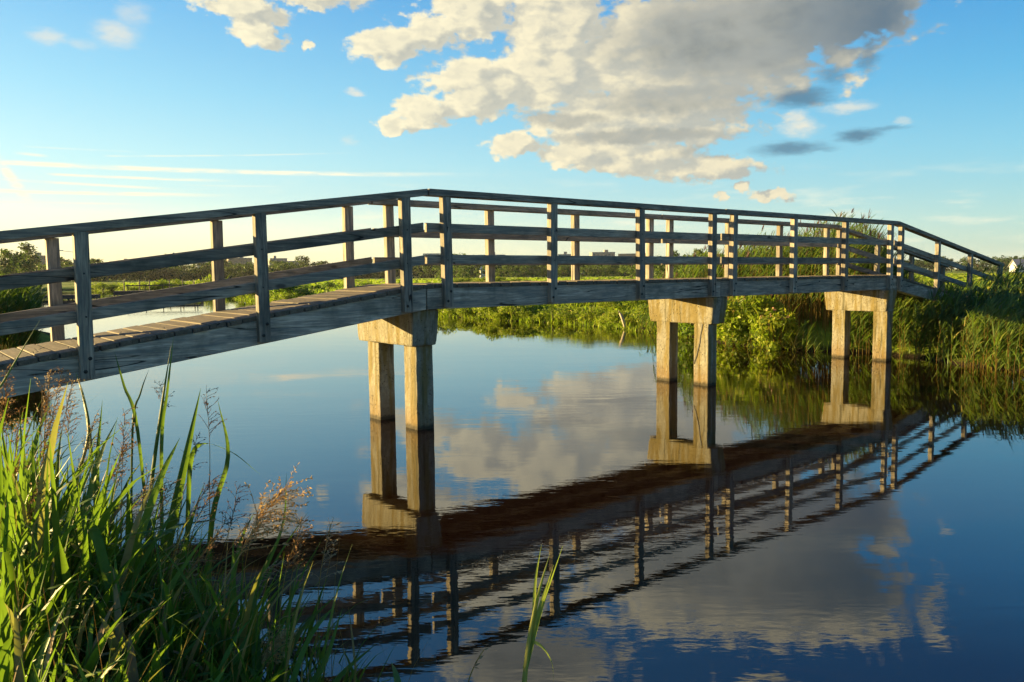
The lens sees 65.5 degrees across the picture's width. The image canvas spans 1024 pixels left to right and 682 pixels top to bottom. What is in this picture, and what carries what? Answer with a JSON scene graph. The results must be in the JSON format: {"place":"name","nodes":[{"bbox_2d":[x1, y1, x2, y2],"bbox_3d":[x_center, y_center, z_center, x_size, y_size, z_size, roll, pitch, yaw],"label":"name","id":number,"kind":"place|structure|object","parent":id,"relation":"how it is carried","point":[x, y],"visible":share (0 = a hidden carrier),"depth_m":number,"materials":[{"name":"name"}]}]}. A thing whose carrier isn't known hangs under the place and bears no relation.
{"place":"outdoors","nodes":[
{"label":"outdoors","id":0,"kind":"place"},
{"bbox_2d":[0,290,1023,681],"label":"water","id":1,"kind":"structure","parent":0,"point":[758,514],"depth_m":6.38,"materials":[{"name":"blue liquid"}]},
{"bbox_2d":[43,294,100,299],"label":"jetty","id":2,"kind":"object","parent":1,"relation":"in","point":[72,297],"visible":0.23,"depth_m":66.41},
{"bbox_2d":[113,284,191,296],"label":"jetty","id":3,"kind":"object","parent":1,"relation":"in","point":[116,293],"visible":0.31,"depth_m":65.39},
{"bbox_2d":[522,546,562,681],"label":"reed shoot","id":4,"kind":"object","parent":1,"relation":"in","point":[534,624],"visible":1,"depth_m":2.74,"materials":[{"name":"green plant"}]},
{"bbox_2d":[0,0,1023,272],"label":"sky","id":5,"kind":"structure","parent":0,"point":[910,112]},
{"bbox_2d":[1,269,1023,679],"bbox_3d":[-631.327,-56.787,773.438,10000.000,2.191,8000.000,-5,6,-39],"label":"ground","id":6,"kind":"structure","parent":0,"point":[69,285],"depth_m":18.44,"materials":[{"name":"plant"}]},
{"bbox_2d":[0,387,16,441],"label":"grass plume","id":7,"kind":"object","parent":6,"relation":"on","point":[4,410],"depth_m":4.56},
{"bbox_2d":[0,365,16,447],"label":"grass plume","id":8,"kind":"object","parent":6,"relation":"on","point":[8,391],"depth_m":4.35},
{"bbox_2d":[0,393,19,457],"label":"grass plume","id":9,"kind":"object","parent":6,"relation":"on","point":[5,404],"depth_m":4.17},
{"bbox_2d":[0,248,35,275],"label":"tree","id":10,"kind":"object","parent":6,"relation":"on","point":[9,263],"visible":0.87,"depth_m":171.26,"materials":[{"name":"green plant"}]},
{"bbox_2d":[6,440,29,475],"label":"grass plume","id":11,"kind":"object","parent":6,"relation":"on","point":[16,470],"depth_m":3.82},
{"bbox_2d":[13,406,32,475],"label":"grass plume","id":12,"kind":"object","parent":6,"relation":"on","point":[17,436],"depth_m":4.35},
{"bbox_2d":[0,284,47,349],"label":"reed bed","id":13,"kind":"object","parent":6,"relation":"on","point":[20,299],"visible":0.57,"depth_m":18.05,"materials":[{"name":"green plant"}]},
{"bbox_2d":[14,242,42,272],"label":"tree","id":14,"kind":"object","parent":6,"relation":"on","point":[34,260],"visible":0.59,"depth_m":254.86,"materials":[{"name":"green plant"}]},
{"bbox_2d":[18,473,42,557],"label":"grass plume","id":15,"kind":"object","parent":6,"relation":"on","point":[31,499],"depth_m":3.49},
{"bbox_2d":[37,422,57,469],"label":"grass plume","id":16,"kind":"object","parent":6,"relation":"on","point":[48,434],"depth_m":4.02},
{"bbox_2d":[34,376,61,463],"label":"grass plume","id":17,"kind":"object","parent":6,"relation":"on","point":[41,415],"depth_m":4.09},
{"bbox_2d":[41,391,58,435],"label":"grass plume","id":18,"kind":"object","parent":6,"relation":"on","point":[45,407],"depth_m":4.80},
{"bbox_2d":[43,366,63,459],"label":"grass plume","id":19,"kind":"object","parent":6,"relation":"on","point":[48,377],"depth_m":4.73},
{"bbox_2d":[46,399,65,439],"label":"grass plume","id":20,"kind":"object","parent":6,"relation":"on","point":[55,416],"depth_m":4.92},
{"bbox_2d":[49,368,71,436],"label":"grass plume","id":21,"kind":"object","parent":6,"relation":"on","point":[67,371],"depth_m":4.79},
{"bbox_2d":[44,261,98,281],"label":"tree","id":22,"kind":"object","parent":6,"relation":"on","point":[66,263],"visible":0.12,"depth_m":289.20,"materials":[{"name":"green plant"}]},
{"bbox_2d":[61,374,84,435],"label":"grass plume","id":23,"kind":"object","parent":6,"relation":"on","point":[71,390],"depth_m":4.39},
{"bbox_2d":[63,400,84,501],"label":"grass plume","id":24,"kind":"object","parent":6,"relation":"on","point":[70,415],"depth_m":4.64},
{"bbox_2d":[79,410,108,479],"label":"grass plume","id":25,"kind":"object","parent":6,"relation":"on","point":[88,443],"depth_m":4.24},
{"bbox_2d":[91,282,109,290],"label":"bush","id":26,"kind":"object","parent":6,"relation":"on","point":[102,285],"visible":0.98,"depth_m":113.66,"materials":[{"name":"green plant"}]},
{"bbox_2d":[108,442,132,486],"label":"grass plume","id":27,"kind":"object","parent":6,"relation":"on","point":[121,462],"depth_m":4.17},
{"bbox_2d":[107,435,136,547],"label":"grass plume","id":28,"kind":"object","parent":6,"relation":"on","point":[122,452],"depth_m":3.74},
{"bbox_2d":[115,405,139,547],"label":"grass plume","id":29,"kind":"object","parent":6,"relation":"on","point":[123,430],"depth_m":4.36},
{"bbox_2d":[117,273,138,280],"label":"tree","id":30,"kind":"object","parent":6,"relation":"on","point":[127,277],"visible":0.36,"depth_m":299.13,"materials":[{"name":"green plant"}]},
{"bbox_2d":[123,269,156,280],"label":"tree","id":31,"kind":"object","parent":6,"relation":"on","point":[139,273],"visible":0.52,"depth_m":303.12,"materials":[{"name":"green plant"}]},
{"bbox_2d":[119,465,169,539],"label":"grass plume","id":32,"kind":"object","parent":6,"relation":"on","point":[145,496],"depth_m":4.24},
{"bbox_2d":[139,464,157,509],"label":"grass plume","id":33,"kind":"object","parent":6,"relation":"on","point":[144,495],"depth_m":3.96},
{"bbox_2d":[152,279,175,288],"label":"bush","id":34,"kind":"object","parent":6,"relation":"on","point":[161,282],"visible":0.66,"depth_m":96.98,"materials":[{"name":"green plant"}]},
{"bbox_2d":[146,267,182,280],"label":"tree","id":35,"kind":"object","parent":6,"relation":"on","point":[161,273],"visible":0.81,"depth_m":311.68,"materials":[{"name":"green plant"}]},
{"bbox_2d":[154,380,174,550],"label":"grass plume","id":36,"kind":"object","parent":6,"relation":"on","point":[161,389],"depth_m":4.95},
{"bbox_2d":[151,479,180,557],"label":"grass plume","id":37,"kind":"object","parent":6,"relation":"on","point":[164,496],"depth_m":4.04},
{"bbox_2d":[160,266,183,279],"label":"tree","id":38,"kind":"object","parent":6,"relation":"on","point":[178,272],"visible":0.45,"depth_m":316.67,"materials":[{"name":"green plant"}]},
{"bbox_2d":[166,535,195,581],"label":"grass plume","id":39,"kind":"object","parent":6,"relation":"on","point":[179,551],"depth_m":3.84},
{"bbox_2d":[178,559,200,605],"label":"grass plume","id":40,"kind":"object","parent":6,"relation":"on","point":[185,583],"depth_m":3.72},
{"bbox_2d":[174,432,206,562],"bbox_3d":[-1.888,1.073,4.580,0.140,1.042,0.435,1,5,19],"label":"grass plume","id":41,"kind":"object","parent":6,"relation":"on","point":[192,468],"depth_m":4.62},
{"bbox_2d":[178,266,208,280],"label":"tree","id":42,"kind":"object","parent":6,"relation":"on","point":[190,271],"visible":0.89,"depth_m":296.06,"materials":[{"name":"green plant"}]},
{"bbox_2d":[167,473,223,584],"bbox_3d":[-1.474,1.015,3.651,0.333,0.846,0.104,-2,5,-19],"label":"grass plume","id":43,"kind":"object","parent":6,"relation":"on","point":[208,485],"depth_m":3.65,"materials":[{"name":"plant"}]},
{"bbox_2d":[174,529,225,611],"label":"grass plume","id":44,"kind":"object","parent":6,"relation":"on","point":[201,556],"depth_m":3.42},
{"bbox_2d":[190,263,209,279],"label":"tree","id":45,"kind":"object","parent":6,"relation":"on","point":[205,268],"visible":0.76,"depth_m":296.11,"materials":[{"name":"green plant"}]},
{"bbox_2d":[184,480,226,572],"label":"grass plume","id":46,"kind":"object","parent":6,"relation":"on","point":[208,498],"depth_m":3.87,"materials":[{"name":"plant"}]},
{"bbox_2d":[0,322,425,681],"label":"sedge grass","id":47,"kind":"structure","parent":6,"relation":"on","point":[62,549],"depth_m":3.38,"materials":[{"name":"green plant"}]},
{"bbox_2d":[200,385,226,598],"bbox_3d":[-1.732,0.979,4.599,0.151,1.423,0.423,-1,5,-6],"label":"grass plume","id":48,"kind":"object","parent":6,"relation":"on","point":[205,402],"depth_m":4.65,"materials":[{"name":"plant"}]},
{"bbox_2d":[195,508,232,601],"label":"grass plume","id":49,"kind":"object","parent":6,"relation":"on","point":[215,542],"depth_m":3.91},
{"bbox_2d":[211,260,234,278],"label":"tree","id":50,"kind":"object","parent":6,"relation":"on","point":[228,266],"visible":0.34,"depth_m":299.92,"materials":[{"name":"green plant"}]},
{"bbox_2d":[209,481,250,605],"bbox_3d":[-1.554,1.216,4.377,0.162,0.807,0.431,0,5,6],"label":"grass plume","id":51,"kind":"object","parent":6,"relation":"on","point":[232,516],"depth_m":4.42,"materials":[{"name":"plant"}]},
{"bbox_2d":[212,517,252,601],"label":"grass plume","id":52,"kind":"object","parent":6,"relation":"on","point":[246,527],"depth_m":4.04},
{"bbox_2d":[226,257,251,264],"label":"apartment block","id":53,"kind":"structure","parent":6,"relation":"on","point":[242,260],"depth_m":660.06,"materials":[{"name":"brick"}]},
{"bbox_2d":[230,264,253,278],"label":"tree","id":54,"kind":"object","parent":6,"relation":"on","point":[240,273],"visible":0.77,"depth_m":301.85,"materials":[{"name":"green plant"}]},
{"bbox_2d":[199,555,297,671],"bbox_3d":[-1.253,1.275,3.762,0.541,0.443,0.139,-5,6,-39],"label":"grass plume","id":55,"kind":"object","parent":6,"relation":"on","point":[270,567],"depth_m":3.83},
{"bbox_2d":[242,497,270,594],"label":"grass plume","id":56,"kind":"object","parent":6,"relation":"on","point":[251,540],"depth_m":3.82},
{"bbox_2d":[226,463,312,580],"bbox_3d":[-1.264,1.074,3.754,0.678,0.960,0.354,-3,5,-24],"label":"grass plume","id":57,"kind":"object","parent":6,"relation":"on","point":[283,497],"depth_m":3.74,"materials":[{"name":"plant"}]},
{"bbox_2d":[249,625,300,678],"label":"grass plume","id":58,"kind":"object","parent":6,"relation":"on","point":[278,644],"depth_m":3.33,"materials":[{"name":"plant"}]},
{"bbox_2d":[268,256,286,265],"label":"apartment block","id":59,"kind":"structure","parent":6,"relation":"on","point":[278,259],"depth_m":669.09,"materials":[{"name":"grey concrete"}]},
{"bbox_2d":[268,260,287,271],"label":"tree","id":60,"kind":"object","parent":6,"relation":"on","point":[280,263],"visible":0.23,"depth_m":314.55,"materials":[{"name":"green plant"}]},
{"bbox_2d":[268,262,301,272],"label":"tree","id":61,"kind":"object","parent":6,"relation":"on","point":[285,266],"visible":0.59,"depth_m":299.46,"materials":[{"name":"green plant"}]},
{"bbox_2d":[278,292,297,299],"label":"bush","id":62,"kind":"object","parent":6,"relation":"on","point":[288,296],"visible":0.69,"depth_m":51.81,"materials":[{"name":"green plant"}]},
{"bbox_2d":[269,285,309,295],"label":"bush","id":63,"kind":"object","parent":6,"relation":"on","point":[287,289],"visible":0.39,"depth_m":54.99,"materials":[{"name":"green plant"}]},
{"bbox_2d":[275,516,313,666],"bbox_3d":[-0.930,1.149,3.412,0.194,0.854,0.152,-3,5,-26],"label":"grass plume","id":64,"kind":"object","parent":6,"relation":"on","point":[295,541],"depth_m":3.41,"materials":[{"name":"plant"}]},
{"bbox_2d":[285,287,315,296],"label":"bush","id":65,"kind":"object","parent":6,"relation":"on","point":[305,292],"visible":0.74,"depth_m":54.54,"materials":[{"name":"green plant"}]},
{"bbox_2d":[287,527,315,622],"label":"grass plume","id":66,"kind":"object","parent":6,"relation":"on","point":[300,556],"depth_m":3.87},
{"bbox_2d":[292,256,310,265],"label":"apartment block","id":67,"kind":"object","parent":6,"relation":"on","point":[301,261],"visible":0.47,"depth_m":365.67,"materials":[{"name":"white concrete"}]},
{"bbox_2d":[318,281,334,288],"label":"bush","id":68,"kind":"object","parent":6,"relation":"on","point":[327,284],"visible":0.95,"depth_m":77.62,"materials":[{"name":"green plant"}]},
{"bbox_2d":[310,517,343,672],"bbox_3d":[-0.826,1.251,3.640,0.133,0.884,0.227,1,5,20],"label":"grass plume","id":69,"kind":"object","parent":6,"relation":"on","point":[326,539],"depth_m":3.64,"materials":[{"name":"plant"}]},
{"bbox_2d":[417,265,437,277],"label":"tree","id":70,"kind":"object","parent":6,"relation":"on","point":[427,270],"visible":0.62,"depth_m":295.47,"materials":[{"name":"green plant"}]},
{"bbox_2d":[440,308,457,314],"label":"bush","id":71,"kind":"object","parent":6,"relation":"on","point":[451,312],"visible":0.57,"depth_m":33.66,"materials":[{"name":"green plant"}]},
{"bbox_2d":[455,265,469,277],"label":"tree","id":72,"kind":"object","parent":6,"relation":"on","point":[463,271],"visible":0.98,"depth_m":217.88,"materials":[{"name":"green plant"}]},
{"bbox_2d":[456,308,474,316],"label":"bush","id":73,"kind":"object","parent":6,"relation":"on","point":[463,311],"visible":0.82,"depth_m":32.56,"materials":[{"name":"green plant"}]},
{"bbox_2d":[468,647,487,681],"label":"dry stalk","id":74,"kind":"object","parent":6,"relation":"on","point":[480,657],"visible":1,"depth_m":2.90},
{"bbox_2d":[478,306,500,318],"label":"bush","id":75,"kind":"object","parent":6,"relation":"on","point":[485,309],"visible":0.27,"depth_m":31.39,"materials":[{"name":"green plant"}]},
{"bbox_2d":[488,310,512,320],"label":"bush","id":76,"kind":"object","parent":6,"relation":"on","point":[495,314],"visible":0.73,"depth_m":30.64,"materials":[{"name":"green plant"}]},
{"bbox_2d":[0,189,1003,429],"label":"footbridge","id":77,"kind":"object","parent":6,"relation":"on","point":[388,315],"visible":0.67,"depth_m":9.28,"materials":[{"name":"brown wood"}]},
{"bbox_2d":[495,265,509,276],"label":"tree","id":78,"kind":"object","parent":6,"relation":"on","point":[505,268],"visible":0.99,"depth_m":219.53,"materials":[{"name":"green plant"}]},
{"bbox_2d":[504,265,516,277],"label":"tree","id":79,"kind":"object","parent":6,"relation":"on","point":[510,270],"visible":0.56,"depth_m":229.99,"materials":[{"name":"green plant"}]},
{"bbox_2d":[498,305,538,318],"bbox_3d":[0.227,-1.146,30.380,1.552,0.782,1.298,-1,5,-6],"label":"bush","id":80,"kind":"object","parent":6,"relation":"on","point":[515,308],"visible":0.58,"depth_m":30.21,"materials":[{"name":"green plant"}]},
{"bbox_2d":[516,265,533,277],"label":"tree","id":81,"kind":"object","parent":6,"relation":"on","point":[524,271],"visible":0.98,"depth_m":220.12,"materials":[{"name":"green plant"}]},
{"bbox_2d":[229,291,823,336],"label":"bank herbs","id":82,"kind":"object","parent":6,"relation":"on","point":[592,322],"visible":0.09,"depth_m":28.79,"materials":[{"name":"green plant"}]},
{"bbox_2d":[518,307,536,317],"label":"bush","id":83,"kind":"object","parent":6,"relation":"on","point":[525,311],"visible":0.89,"depth_m":29.84,"materials":[{"name":"green plant"}]},
{"bbox_2d":[535,265,546,277],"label":"tree","id":84,"kind":"object","parent":6,"relation":"on","point":[544,269],"visible":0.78,"depth_m":219.35,"materials":[{"name":"green plant"}]},
{"bbox_2d":[535,307,567,322],"bbox_3d":[1.638,-0.951,29.149,1.260,0.637,1.455,-4,6,-34],"label":"bush","id":85,"kind":"object","parent":6,"relation":"on","point":[551,315],"visible":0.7,"depth_m":29.10,"materials":[{"name":"green plant"}]},
{"bbox_2d":[558,265,568,276],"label":"tree","id":86,"kind":"object","parent":6,"relation":"on","point":[561,269],"visible":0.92,"depth_m":233.00,"materials":[{"name":"green plant"}]},
{"bbox_2d":[553,310,578,323],"bbox_3d":[2.003,-0.846,28.476,1.087,0.532,0.964,-3,5,-25],"label":"bush","id":87,"kind":"object","parent":6,"relation":"on","point":[569,314],"visible":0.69,"depth_m":28.34,"materials":[{"name":"green plant"}]},
{"bbox_2d":[114,273,1023,324],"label":"meadow grass","id":88,"kind":"structure","parent":6,"relation":"on","point":[962,277],"depth_m":122.16,"materials":[{"name":"plant"}]},
{"bbox_2d":[580,265,594,276],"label":"tree","id":89,"kind":"object","parent":6,"relation":"on","point":[587,269],"visible":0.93,"depth_m":226.93,"materials":[{"name":"green plant"}]},
{"bbox_2d":[570,306,606,323],"bbox_3d":[2.701,-0.875,27.605,1.226,0.633,1.426,-4,6,-36],"label":"bush","id":90,"kind":"object","parent":6,"relation":"on","point":[588,313],"visible":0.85,"depth_m":27.54,"materials":[{"name":"green plant"}]},
{"bbox_2d":[591,265,604,276],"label":"tree","id":91,"kind":"object","parent":6,"relation":"on","point":[598,272],"visible":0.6,"depth_m":231.29,"materials":[{"name":"green plant"}]},
{"bbox_2d":[589,250,614,255],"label":"apartment block","id":92,"kind":"structure","parent":6,"relation":"on","point":[605,253],"depth_m":691.64,"materials":[{"name":"grey concrete"}]},
{"bbox_2d":[599,265,613,276],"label":"tree","id":93,"kind":"object","parent":6,"relation":"on","point":[606,270],"visible":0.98,"depth_m":216.84,"materials":[{"name":"green plant"}]},
{"bbox_2d":[595,312,618,325],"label":"bush","id":94,"kind":"object","parent":6,"relation":"on","point":[605,315],"visible":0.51,"depth_m":26.38,"materials":[{"name":"green plant"}]},
{"bbox_2d":[594,301,620,309],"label":"bush","id":95,"kind":"object","parent":6,"relation":"on","point":[606,303],"visible":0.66,"depth_m":29.32,"materials":[{"name":"green plant"}]},
{"bbox_2d":[601,303,632,309],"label":"bush","id":96,"kind":"object","parent":6,"relation":"on","point":[616,305],"visible":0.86,"depth_m":28.74,"materials":[{"name":"green plant"}]},
{"bbox_2d":[607,310,631,323],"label":"bush","id":97,"kind":"object","parent":6,"relation":"on","point":[613,314],"visible":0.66,"depth_m":26.10,"materials":[{"name":"green plant"}]},
{"bbox_2d":[619,265,645,276],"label":"tree","id":98,"kind":"object","parent":6,"relation":"on","point":[628,268],"visible":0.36,"depth_m":166.66,"materials":[{"name":"green plant"}]},
{"bbox_2d":[618,300,647,306],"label":"bush","id":99,"kind":"object","parent":6,"relation":"on","point":[643,302],"visible":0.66,"depth_m":28.36,"materials":[{"name":"green plant"}]},
{"bbox_2d":[626,310,649,325],"bbox_3d":[4.132,-0.715,25.394,1.113,0.588,1.125,3,6,35],"label":"bush","id":100,"kind":"object","parent":6,"relation":"on","point":[637,314],"visible":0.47,"depth_m":25.19,"materials":[{"name":"green plant"}]},
{"bbox_2d":[635,304,648,313],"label":"bush","id":101,"kind":"object","parent":6,"relation":"on","point":[644,308],"visible":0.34,"depth_m":26.51,"materials":[{"name":"green plant"}]},
{"bbox_2d":[645,265,681,277],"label":"tree","id":102,"kind":"object","parent":6,"relation":"on","point":[662,268],"visible":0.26,"depth_m":154.28,"materials":[{"name":"green plant"}]},
{"bbox_2d":[678,296,746,337],"bbox_3d":[5.397,-0.795,21.248,2.011,1.651,2.680,-5,6,-39],"label":"shrub","id":103,"kind":"object","parent":6,"relation":"on","point":[686,326],"visible":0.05,"depth_m":21.36,"materials":[{"name":"green plant"}]},
{"bbox_2d":[636,305,823,351],"bbox_3d":[5.352,-0.456,20.983,1.237,1.147,7.936,-2,5,-17],"label":"reed bed","id":104,"kind":"object","parent":6,"relation":"on","point":[652,323],"visible":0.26,"depth_m":18.71,"materials":[{"name":"green plant"}]},
{"bbox_2d":[717,294,793,344],"bbox_3d":[5.914,-0.705,19.612,2.269,1.703,2.458,-5,6,-39],"label":"shrub","id":105,"kind":"object","parent":6,"relation":"on","point":[740,314],"visible":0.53,"depth_m":19.06,"materials":[{"name":"green plant"}]},
{"bbox_2d":[743,303,803,350],"bbox_3d":[6.073,-0.308,18.461,1.566,1.256,1.565,-1,5,-4],"label":"shrub","id":106,"kind":"object","parent":6,"relation":"on","point":[769,323],"visible":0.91,"depth_m":18.19,"materials":[{"name":"green plant"}]},
{"bbox_2d":[655,208,963,334],"bbox_3d":[8.013,-2.002,22.660,7.354,3.488,8.306,-5,6,-39],"label":"reed bed","id":107,"kind":"object","parent":6,"relation":"on","point":[796,299],"visible":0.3,"depth_m":20.34,"materials":[{"name":"green plant"}]},
{"bbox_2d":[679,318,1023,372],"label":"waterside sedge","id":108,"kind":"object","parent":6,"relation":"on","point":[929,358],"visible":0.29,"depth_m":16.34,"materials":[{"name":"green plant"}]},
{"bbox_2d":[825,286,933,356],"bbox_3d":[8.297,-0.476,17.406,2.521,1.728,2.209,-5,6,-39],"label":"reed bed","id":109,"kind":"object","parent":6,"relation":"on","point":[859,317],"visible":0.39,"depth_m":16.95,"materials":[{"name":"green plant"}]},
{"bbox_2d":[907,257,1023,373],"bbox_3d":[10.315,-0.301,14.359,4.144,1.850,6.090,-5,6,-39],"label":"reed bed","id":110,"kind":"object","parent":6,"relation":"on","point":[995,339],"visible":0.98,"depth_m":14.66,"materials":[{"name":"green plant"}]},
{"bbox_2d":[966,260,989,271],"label":"tree","id":111,"kind":"object","parent":6,"relation":"on","point":[977,267],"visible":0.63,"depth_m":309.03,"materials":[{"name":"green plant"}]},
{"bbox_2d":[991,255,1017,271],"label":"tree","id":112,"kind":"object","parent":6,"relation":"on","point":[1005,261],"visible":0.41,"depth_m":296.61,"materials":[{"name":"green plant"}]},
{"bbox_2d":[1008,259,1023,271],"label":"house","id":113,"kind":"structure","parent":6,"relation":"on","point":[1015,262],"depth_m":267.58,"materials":[{"name":"paint"}]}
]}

